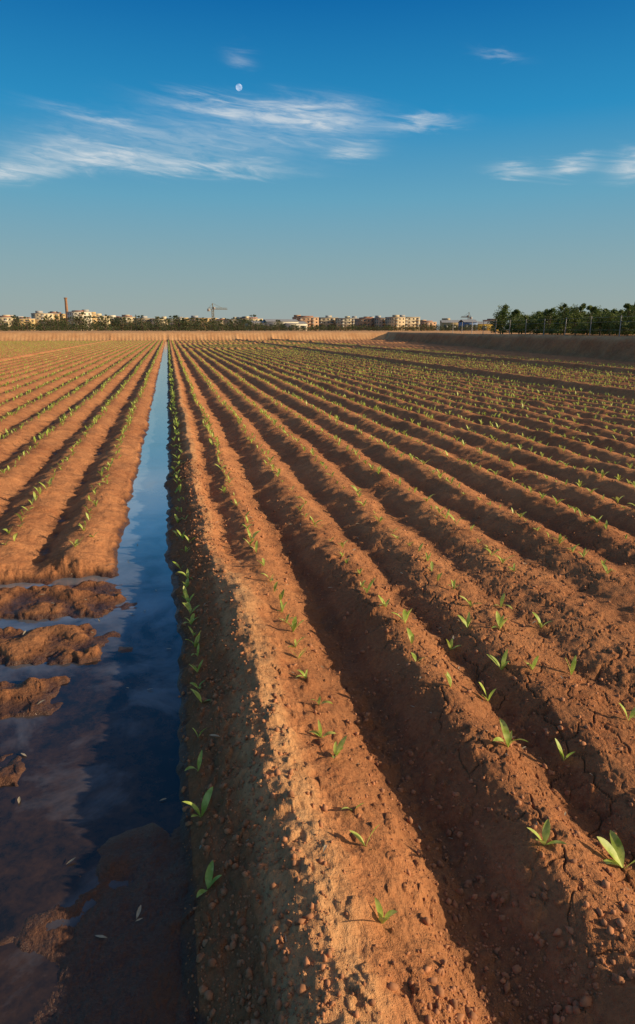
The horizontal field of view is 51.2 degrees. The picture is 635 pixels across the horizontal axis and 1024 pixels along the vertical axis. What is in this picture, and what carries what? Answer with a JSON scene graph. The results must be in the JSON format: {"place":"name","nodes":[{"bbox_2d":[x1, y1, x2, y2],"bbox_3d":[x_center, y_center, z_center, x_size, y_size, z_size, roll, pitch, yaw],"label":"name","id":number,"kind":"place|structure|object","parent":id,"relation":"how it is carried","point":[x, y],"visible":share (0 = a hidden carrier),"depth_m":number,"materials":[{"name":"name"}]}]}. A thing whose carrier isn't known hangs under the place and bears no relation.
{"place":"outdoors","nodes":[
{"label":"outdoors","id":0,"kind":"place"},
{"bbox_2d":[0,341,182,1023],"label":"irrigation water","id":1,"kind":"structure","parent":0,"point":[100,760],"depth_m":2.92,"materials":[{"name":"blue liquid"}]},
{"bbox_2d":[0,330,634,1023],"bbox_3d":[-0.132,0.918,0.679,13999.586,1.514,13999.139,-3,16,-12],"label":"ground","id":2,"kind":"structure","parent":0,"point":[128,968],"depth_m":3.65,"materials":[{"name":"soil"}]},
{"bbox_2d":[0,315,16,329],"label":"apartment building","id":3,"kind":"structure","parent":2,"relation":"on","point":[4,318],"depth_m":550.92,"materials":[{"name":"beige concrete"}]},
{"bbox_2d":[15,316,35,328],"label":"apartment building","id":4,"kind":"structure","parent":2,"relation":"on","point":[22,318],"depth_m":555.04,"materials":[{"name":"beige concrete"}]},
{"bbox_2d":[31,311,53,327],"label":"apartment building","id":5,"kind":"structure","parent":2,"relation":"on","point":[38,315],"depth_m":564.55,"materials":[{"name":"beige concrete"}]},
{"bbox_2d":[48,311,65,328],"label":"apartment building","id":6,"kind":"structure","parent":2,"relation":"on","point":[59,314],"depth_m":577.44,"materials":[{"name":"beige concrete"}]},
{"bbox_2d":[64,298,67,328],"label":"brick chimney","id":7,"kind":"object","parent":2,"relation":"on","point":[66,306],"visible":0.59,"depth_m":574.73,"materials":[{"name":"brick"}]},
{"bbox_2d":[67,310,92,329],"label":"apartment building","id":8,"kind":"structure","parent":2,"relation":"on","point":[78,312],"depth_m":559.12,"materials":[{"name":"beige concrete"}]},
{"bbox_2d":[91,312,96,323],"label":"apartment building","id":9,"kind":"structure","parent":2,"relation":"on","point":[94,314],"depth_m":578.02,"materials":[{"name":"beige concrete"}]},
{"bbox_2d":[96,314,109,327],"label":"apartment building","id":10,"kind":"structure","parent":2,"relation":"on","point":[97,315],"depth_m":593.19,"materials":[{"name":"beige concrete"}]},
{"bbox_2d":[108,315,119,325],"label":"apartment building","id":11,"kind":"structure","parent":2,"relation":"on","point":[113,316],"depth_m":614.63,"materials":[{"name":"beige concrete"}]},
{"bbox_2d":[119,315,134,329],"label":"apartment building","id":12,"kind":"structure","parent":2,"relation":"on","point":[127,317],"depth_m":611.55,"materials":[{"name":"beige concrete"}]},
{"bbox_2d":[0,312,283,330],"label":"distant tree line","id":13,"kind":"object","parent":2,"relation":"on","point":[104,323],"visible":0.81,"depth_m":284.47,"materials":[{"name":"green plant"}]},
{"bbox_2d":[134,316,150,327],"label":"apartment building","id":14,"kind":"structure","parent":2,"relation":"on","point":[145,319],"depth_m":599.84,"materials":[{"name":"beige concrete"}]},
{"bbox_2d":[151,316,167,326],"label":"apartment building","id":15,"kind":"structure","parent":2,"relation":"on","point":[157,319],"depth_m":592.84,"materials":[{"name":"beige concrete"}]},
{"bbox_2d":[179,569,192,578],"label":"artichoke seedling","id":16,"kind":"object","parent":2,"relation":"on","point":[187,574],"visible":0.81,"depth_m":4.70,"materials":[{"name":"green plant"}]},
{"bbox_2d":[183,578,188,586],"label":"artichoke seedling","id":17,"kind":"object","parent":2,"relation":"on","point":[186,583],"visible":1,"depth_m":4.57,"materials":[{"name":"green plant"}]},
{"bbox_2d":[184,591,193,601],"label":"artichoke seedling","id":18,"kind":"object","parent":2,"relation":"on","point":[186,597],"visible":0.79,"depth_m":4.25,"materials":[{"name":"green plant"}]},
{"bbox_2d":[183,613,197,623],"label":"artichoke seedling","id":19,"kind":"object","parent":2,"relation":"on","point":[192,619],"visible":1,"depth_m":4.00,"materials":[{"name":"green plant"}]},
{"bbox_2d":[183,602,198,613],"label":"artichoke seedling","id":20,"kind":"object","parent":2,"relation":"on","point":[188,606],"visible":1,"depth_m":4.14,"materials":[{"name":"green plant"}]},
{"bbox_2d":[186,634,199,647],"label":"artichoke seedling","id":21,"kind":"object","parent":2,"relation":"on","point":[197,638],"visible":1,"depth_m":3.68,"materials":[{"name":"green plant"}]},
{"bbox_2d":[185,750,201,770],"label":"artichoke seedling","id":22,"kind":"object","parent":2,"relation":"on","point":[199,760],"visible":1,"depth_m":2.65,"materials":[{"name":"green plant"}]},
{"bbox_2d":[189,660,202,671],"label":"artichoke seedling","id":23,"kind":"object","parent":2,"relation":"on","point":[195,668],"visible":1,"depth_m":3.42,"materials":[{"name":"green plant"}]},
{"bbox_2d":[182,787,212,817],"bbox_3d":[-0.443,1.062,2.389,0.110,0.106,0.106,3,16,10],"label":"artichoke seedling","id":24,"kind":"object","parent":2,"relation":"on","point":[206,799],"visible":1,"depth_m":2.41,"materials":[{"name":"green plant"}]},
{"bbox_2d":[190,680,204,688],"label":"artichoke seedling","id":25,"kind":"object","parent":2,"relation":"on","point":[195,685],"visible":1,"depth_m":3.30,"materials":[{"name":"green plant"}]},
{"bbox_2d":[191,689,210,702],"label":"artichoke seedling","id":26,"kind":"object","parent":2,"relation":"on","point":[197,694],"visible":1,"depth_m":3.14,"materials":[{"name":"green plant"}]},
{"bbox_2d":[189,316,216,329],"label":"apartment building","id":27,"kind":"structure","parent":2,"relation":"on","point":[207,320],"depth_m":582.99,"materials":[{"name":"beige concrete"}]},
{"bbox_2d":[196,860,221,897],"bbox_3d":[-0.358,1.183,2.112,0.066,0.062,0.116,14,21,41],"label":"seedling","id":28,"kind":"object","parent":2,"relation":"on","point":[209,881],"visible":1,"depth_m":2.12,"materials":[{"name":"green plant"}]},
{"bbox_2d":[207,303,226,320],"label":"tower crane","id":29,"kind":"object","parent":2,"relation":"on","point":[213,308],"visible":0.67,"depth_m":530.56,"materials":[{"name":"paint"}]},
{"bbox_2d":[213,318,224,326],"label":"apartment building","id":30,"kind":"structure","parent":2,"relation":"on","point":[222,319],"depth_m":585.17,"materials":[{"name":"beige concrete"}]},
{"bbox_2d":[225,317,241,326],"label":"apartment building","id":31,"kind":"structure","parent":2,"relation":"on","point":[226,320],"depth_m":585.50,"materials":[{"name":"beige concrete"}]},
{"bbox_2d":[0,324,494,330],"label":"distant hedge","id":32,"kind":"object","parent":2,"relation":"on","point":[215,327],"visible":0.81,"depth_m":267.61,"materials":[{"name":"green plant"}]},
{"bbox_2d":[237,316,262,322],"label":"apartment building","id":33,"kind":"structure","parent":2,"relation":"on","point":[247,317],"depth_m":588.72,"materials":[{"name":"beige concrete"}]},
{"bbox_2d":[245,321,265,330],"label":"warehouse","id":34,"kind":"structure","parent":2,"relation":"on","point":[256,324],"depth_m":490.25,"materials":[{"name":"white metal"}]},
{"bbox_2d":[263,319,298,330],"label":"warehouse","id":35,"kind":"structure","parent":2,"relation":"on","point":[270,322],"depth_m":492.09,"materials":[{"name":"white metal"}]},
{"bbox_2d":[279,590,283,599],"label":"artichoke seedling","id":36,"kind":"object","parent":2,"relation":"on","point":[281,595],"visible":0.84,"depth_m":4.19,"materials":[{"name":"green plant"}]},
{"bbox_2d":[277,600,287,611],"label":"artichoke seedling","id":37,"kind":"object","parent":2,"relation":"on","point":[282,606],"visible":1,"depth_m":4.01,"materials":[{"name":"green plant"}]},
{"bbox_2d":[286,617,303,631],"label":"artichoke seedling","id":38,"kind":"object","parent":2,"relation":"on","point":[294,624],"visible":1,"depth_m":3.72,"materials":[{"name":"green plant"}]},
{"bbox_2d":[288,637,303,646],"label":"artichoke seedling","id":39,"kind":"object","parent":2,"relation":"on","point":[295,643],"visible":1,"depth_m":3.60,"materials":[{"name":"green plant"}]},
{"bbox_2d":[286,321,307,330],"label":"warehouse","id":40,"kind":"structure","parent":2,"relation":"on","point":[300,323],"depth_m":492.61,"materials":[{"name":"white metal"}]},
{"bbox_2d":[296,670,307,678],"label":"artichoke seedling","id":41,"kind":"object","parent":2,"relation":"on","point":[303,674],"visible":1,"depth_m":3.23,"materials":[{"name":"green plant"}]},
{"bbox_2d":[292,315,318,329],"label":"apartment building","id":42,"kind":"structure","parent":2,"relation":"on","point":[311,320],"depth_m":595.01,"materials":[{"name":"concrete"}]},
{"bbox_2d":[0,340,634,592],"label":"seedling rows","id":43,"kind":"object","parent":2,"relation":"on","point":[560,537],"visible":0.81,"depth_m":16.10,"materials":[{"name":"green plant"}]},
{"bbox_2d":[311,696,332,704],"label":"artichoke seedling","id":44,"kind":"object","parent":2,"relation":"on","point":[319,700],"visible":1,"depth_m":3.00,"materials":[{"name":"green plant"}]},
{"bbox_2d":[309,720,335,737],"bbox_3d":[0.019,0.913,2.780,0.103,0.067,0.066,-6,17,-22],"label":"artichoke seedling","id":45,"kind":"object","parent":2,"relation":"on","point":[318,733],"visible":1,"depth_m":2.78,"materials":[{"name":"green plant"}]},
{"bbox_2d":[17,515,628,940],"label":"dry leaf litter","id":46,"kind":"object","parent":2,"relation":"on","point":[217,735],"visible":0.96,"depth_m":2.67,"materials":[{"name":"plant"}]},
{"bbox_2d":[319,316,337,329],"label":"apartment building","id":47,"kind":"structure","parent":2,"relation":"on","point":[326,321],"depth_m":645.80,"materials":[{"name":"beige concrete"}]},
{"bbox_2d":[332,736,346,758],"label":"artichoke seedling","id":48,"kind":"object","parent":2,"relation":"on","point":[337,749],"visible":1,"depth_m":2.64,"materials":[{"name":"green plant"}]},
{"bbox_2d":[335,316,356,329],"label":"apartment building","id":49,"kind":"structure","parent":2,"relation":"on","point":[346,321],"depth_m":634.36,"materials":[{"name":"beige concrete"}]},
{"bbox_2d":[354,317,373,329],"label":"apartment building","id":50,"kind":"structure","parent":2,"relation":"on","point":[367,321],"depth_m":605.64,"materials":[{"name":"concrete"}]},
{"bbox_2d":[349,824,379,845],"bbox_3d":[0.152,1.043,2.150,0.103,0.107,0.025,7,17,23],"label":"artichoke seedling","id":51,"kind":"object","parent":2,"relation":"on","point":[357,836],"visible":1,"depth_m":2.16,"materials":[{"name":"green plant"}]},
{"bbox_2d":[373,316,384,329],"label":"apartment building","id":52,"kind":"structure","parent":2,"relation":"on","point":[379,321],"depth_m":600.73,"materials":[{"name":"beige concrete"}]},
{"bbox_2d":[378,595,389,606],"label":"artichoke seedling","id":53,"kind":"object","parent":2,"relation":"on","point":[383,602],"visible":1,"depth_m":4.03,"materials":[{"name":"green plant"}]},
{"bbox_2d":[375,897,396,923],"bbox_3d":[0.194,1.125,1.857,0.058,0.099,0.115,-3,16,-12],"label":"artichoke seedling","id":54,"kind":"object","parent":2,"relation":"on","point":[388,914],"visible":1,"depth_m":1.88,"materials":[{"name":"green plant"}]},
{"bbox_2d":[385,315,404,329],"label":"apartment building","id":55,"kind":"structure","parent":2,"relation":"on","point":[396,320],"depth_m":588.01,"materials":[{"name":"beige concrete"}]},
{"bbox_2d":[392,609,411,622],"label":"artichoke seedling","id":56,"kind":"object","parent":2,"relation":"on","point":[405,615],"visible":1,"depth_m":3.85,"materials":[{"name":"green plant"}]},
{"bbox_2d":[173,449,634,1023],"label":"soil crumbs","id":57,"kind":"object","parent":2,"relation":"on","point":[471,1013],"visible":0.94,"depth_m":2.11,"materials":[{"name":"brown soil"}]},
{"bbox_2d":[399,315,419,329],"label":"apartment building","id":58,"kind":"structure","parent":2,"relation":"on","point":[412,321],"depth_m":621.43,"materials":[{"name":"beige concrete"}]},
{"bbox_2d":[407,628,413,643],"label":"artichoke seedling","id":59,"kind":"object","parent":2,"relation":"on","point":[410,635],"visible":1,"depth_m":3.61,"materials":[{"name":"green plant"}]},
{"bbox_2d":[411,652,424,661],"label":"artichoke seedling","id":60,"kind":"object","parent":2,"relation":"on","point":[414,655],"visible":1,"depth_m":3.42,"materials":[{"name":"green plant"}]},
{"bbox_2d":[420,320,436,329],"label":"apartment building","id":61,"kind":"structure","parent":2,"relation":"on","point":[427,323],"depth_m":670.83,"materials":[{"name":"concrete"}]},
{"bbox_2d":[445,672,451,686],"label":"artichoke seedling","id":62,"kind":"object","parent":2,"relation":"on","point":[448,676],"visible":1,"depth_m":3.15,"materials":[{"name":"green plant"}]},
{"bbox_2d":[440,320,459,330],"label":"warehouse","id":63,"kind":"structure","parent":2,"relation":"on","point":[447,322],"depth_m":464.59,"materials":[{"name":"grey metal"}]},
{"bbox_2d":[446,639,460,649],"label":"artichoke seedling","id":64,"kind":"object","parent":2,"relation":"on","point":[450,644],"visible":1,"depth_m":3.72,"materials":[{"name":"green plant"}]},
{"bbox_2d":[458,612,470,627],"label":"artichoke seedling","id":65,"kind":"object","parent":2,"relation":"on","point":[467,622],"visible":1,"depth_m":3.89,"materials":[{"name":"green plant"}]},
{"bbox_2d":[458,319,477,330],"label":"warehouse","id":66,"kind":"structure","parent":2,"relation":"on","point":[467,321],"depth_m":443.79,"materials":[{"name":"blue metal"}]},
{"bbox_2d":[478,321,493,330],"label":"warehouse","id":67,"kind":"structure","parent":2,"relation":"on","point":[480,323],"depth_m":460.68,"materials":[{"name":"white metal"}]},
{"bbox_2d":[479,682,495,700],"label":"artichoke seedling","id":68,"kind":"object","parent":2,"relation":"on","point":[490,694],"visible":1,"depth_m":3.21,"materials":[{"name":"green plant"}]},
{"bbox_2d":[487,649,508,669],"bbox_3d":[0.926,0.760,3.418,0.110,0.108,0.097,9,18,30],"label":"artichoke seedling","id":69,"kind":"object","parent":2,"relation":"on","point":[503,661],"visible":1,"depth_m":3.41,"materials":[{"name":"green plant"}]},
{"bbox_2d":[487,316,508,333],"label":"orchard tree","id":70,"kind":"object","parent":2,"relation":"on","point":[492,326],"visible":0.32,"depth_m":68.34,"materials":[{"name":"green plant"}]},
{"bbox_2d":[491,611,507,628],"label":"artichoke seedling","id":71,"kind":"object","parent":2,"relation":"on","point":[500,621],"visible":1,"depth_m":3.88,"materials":[{"name":"green plant"}]},
{"bbox_2d":[493,304,511,333],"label":"orchard tree","id":72,"kind":"object","parent":2,"relation":"on","point":[503,313],"visible":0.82,"depth_m":65.86,"materials":[{"name":"green plant"}]},
{"bbox_2d":[494,593,511,608],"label":"artichoke seedling","id":73,"kind":"object","parent":2,"relation":"on","point":[502,599],"visible":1,"depth_m":4.28,"materials":[{"name":"green plant"}]},
{"bbox_2d":[496,311,520,333],"bbox_3d":[18.906,-18.442,64.584,2.368,2.357,2.677,-14,21,-41],"label":"orchard tree","id":74,"kind":"object","parent":2,"relation":"on","point":[510,317],"visible":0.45,"depth_m":64.47,"materials":[{"name":"green plant"}]},
{"bbox_2d":[493,719,527,746],"bbox_3d":[0.796,0.932,2.742,0.138,0.083,0.150,4,16,15],"label":"artichoke seedling","id":75,"kind":"object","parent":2,"relation":"on","point":[507,735],"visible":0.96,"depth_m":2.75,"materials":[{"name":"green plant"}]},
{"bbox_2d":[507,309,528,333],"bbox_3d":[19.185,-17.930,62.625,2.486,2.418,3.032,0,15,0],"label":"orchard tree","id":76,"kind":"object","parent":2,"relation":"on","point":[519,329],"visible":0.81,"depth_m":62.38,"materials":[{"name":"green plant"}]},
{"bbox_2d":[519,314,535,333],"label":"orchard tree","id":77,"kind":"object","parent":2,"relation":"on","point":[528,330],"visible":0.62,"depth_m":60.72,"materials":[{"name":"green plant"}]},
{"bbox_2d":[526,656,538,669],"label":"artichoke seedling","id":78,"kind":"object","parent":2,"relation":"on","point":[535,660],"visible":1,"depth_m":3.38,"materials":[{"name":"green plant"}]},
{"bbox_2d":[524,310,540,333],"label":"orchard tree","id":79,"kind":"object","parent":2,"relation":"on","point":[538,312],"visible":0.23,"depth_m":64.36,"materials":[{"name":"green plant"}]},
{"bbox_2d":[527,312,543,332],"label":"orchard tree","id":80,"kind":"object","parent":2,"relation":"on","point":[534,318],"visible":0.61,"depth_m":58.86,"materials":[{"name":"green plant"}]},
{"bbox_2d":[533,316,546,333],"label":"orchard tree","id":81,"kind":"object","parent":2,"relation":"on","point":[537,331],"visible":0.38,"depth_m":57.48,"materials":[{"name":"green plant"}]},
{"bbox_2d":[532,612,550,626],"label":"artichoke seedling","id":82,"kind":"object","parent":2,"relation":"on","point":[538,619],"visible":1,"depth_m":4.00,"materials":[{"name":"green plant"}]},
{"bbox_2d":[452,315,631,335],"bbox_3d":[18.046,-15.323,55.065,0.059,1.400,52.672,-1,15,-3],"label":"wire fence","id":83,"kind":"object","parent":2,"relation":"on","point":[544,323],"visible":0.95,"depth_m":52.46,"materials":[{"name":"metal"}]},
{"bbox_2d":[527,819,565,844],"bbox_3d":[0.741,1.069,2.180,0.106,0.074,0.108,-3,16,-12],"label":"artichoke seedling","id":84,"kind":"object","parent":2,"relation":"on","point":[546,831],"visible":1,"depth_m":2.19,"materials":[{"name":"green plant"}]},
{"bbox_2d":[535,308,558,332],"bbox_3d":[19.731,-16.072,55.974,2.327,2.347,2.232,-4,16,-16],"label":"orchard tree","id":85,"kind":"object","parent":2,"relation":"on","point":[550,314],"visible":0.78,"depth_m":55.81,"materials":[{"name":"green plant"}]},
{"bbox_2d":[542,313,566,334],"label":"orchard tree","id":86,"kind":"object","parent":2,"relation":"on","point":[555,320],"visible":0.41,"depth_m":54.30,"materials":[{"name":"green plant"}]},
{"bbox_2d":[551,303,576,334],"bbox_3d":[19.540,-15.256,52.493,2.005,2.623,2.549,-3,16,-11],"label":"orchard tree","id":87,"kind":"object","parent":2,"relation":"on","point":[565,311],"visible":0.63,"depth_m":52.24,"materials":[{"name":"green plant"}]},
{"bbox_2d":[555,738,573,759],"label":"artichoke seedling","id":88,"kind":"object","parent":2,"relation":"on","point":[560,749],"visible":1,"depth_m":2.74,"materials":[{"name":"green plant"}]},
{"bbox_2d":[565,655,575,674],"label":"artichoke seedling","id":89,"kind":"object","parent":2,"relation":"on","point":[573,664],"visible":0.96,"depth_m":3.42,"materials":[{"name":"green plant"}]},
{"bbox_2d":[561,303,587,334],"bbox_3d":[19.762,-14.636,50.512,2.309,2.483,1.838,-13,20,-39],"label":"orchard tree","id":90,"kind":"object","parent":2,"relation":"on","point":[575,313],"visible":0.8,"depth_m":50.35,"materials":[{"name":"green plant"}]},
{"bbox_2d":[574,306,598,334],"bbox_3d":[19.866,-14.023,48.789,2.091,2.190,2.550,2,15,6],"label":"orchard tree","id":91,"kind":"object","parent":2,"relation":"on","point":[582,327],"visible":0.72,"depth_m":48.71,"materials":[{"name":"green plant"}]},
{"bbox_2d":[586,305,602,334],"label":"orchard tree","id":92,"kind":"object","parent":2,"relation":"on","point":[590,307],"visible":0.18,"depth_m":52.28,"materials":[{"name":"green plant"}]},
{"bbox_2d":[587,309,613,335],"bbox_3d":[20.224,-13.432,47.044,2.368,1.940,1.862,-10,18,-31],"label":"orchard tree","id":93,"kind":"object","parent":2,"relation":"on","point":[598,324],"visible":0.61,"depth_m":46.91,"materials":[{"name":"green plant"}]},
{"bbox_2d":[598,309,624,334],"bbox_3d":[19.886,-12.843,44.943,1.968,1.924,2.224,-3,16,-11],"label":"orchard tree","id":94,"kind":"object","parent":2,"relation":"on","point":[610,316],"visible":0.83,"depth_m":44.89,"materials":[{"name":"green plant"}]},
{"bbox_2d":[597,830,634,868],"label":"artichoke seedling","id":95,"kind":"object","parent":2,"relation":"on","point":[615,850],"visible":0.97,"depth_m":2.23,"materials":[{"name":"green plant"}]},
{"bbox_2d":[608,309,627,334],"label":"orchard tree","id":96,"kind":"object","parent":2,"relation":"on","point":[621,312],"visible":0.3,"depth_m":48.92,"materials":[{"name":"green plant"}]},
{"bbox_2d":[607,304,634,335],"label":"orchard tree","id":97,"kind":"object","parent":2,"relation":"on","point":[624,329],"visible":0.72,"depth_m":42.96,"materials":[{"name":"green plant"}]},
{"bbox_2d":[611,303,633,334],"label":"orchard tree","id":98,"kind":"object","parent":2,"relation":"on","point":[627,306],"visible":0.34,"depth_m":47.21,"materials":[{"name":"green plant"}]},
{"bbox_2d":[619,703,634,719],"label":"artichoke seedling","id":99,"kind":"object","parent":2,"relation":"on","point":[632,713],"visible":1,"depth_m":3.02,"materials":[{"name":"green plant"}]},
{"bbox_2d":[625,303,634,334],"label":"orchard tree","id":100,"kind":"object","parent":2,"relation":"on","point":[630,325],"visible":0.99,"depth_m":41.66,"materials":[{"name":"green plant"}]},
{"bbox_2d":[0,0,634,329],"label":"sky","id":101,"kind":"structure","parent":0,"point":[429,160],"materials":[{"name":"blue"}]}
]}

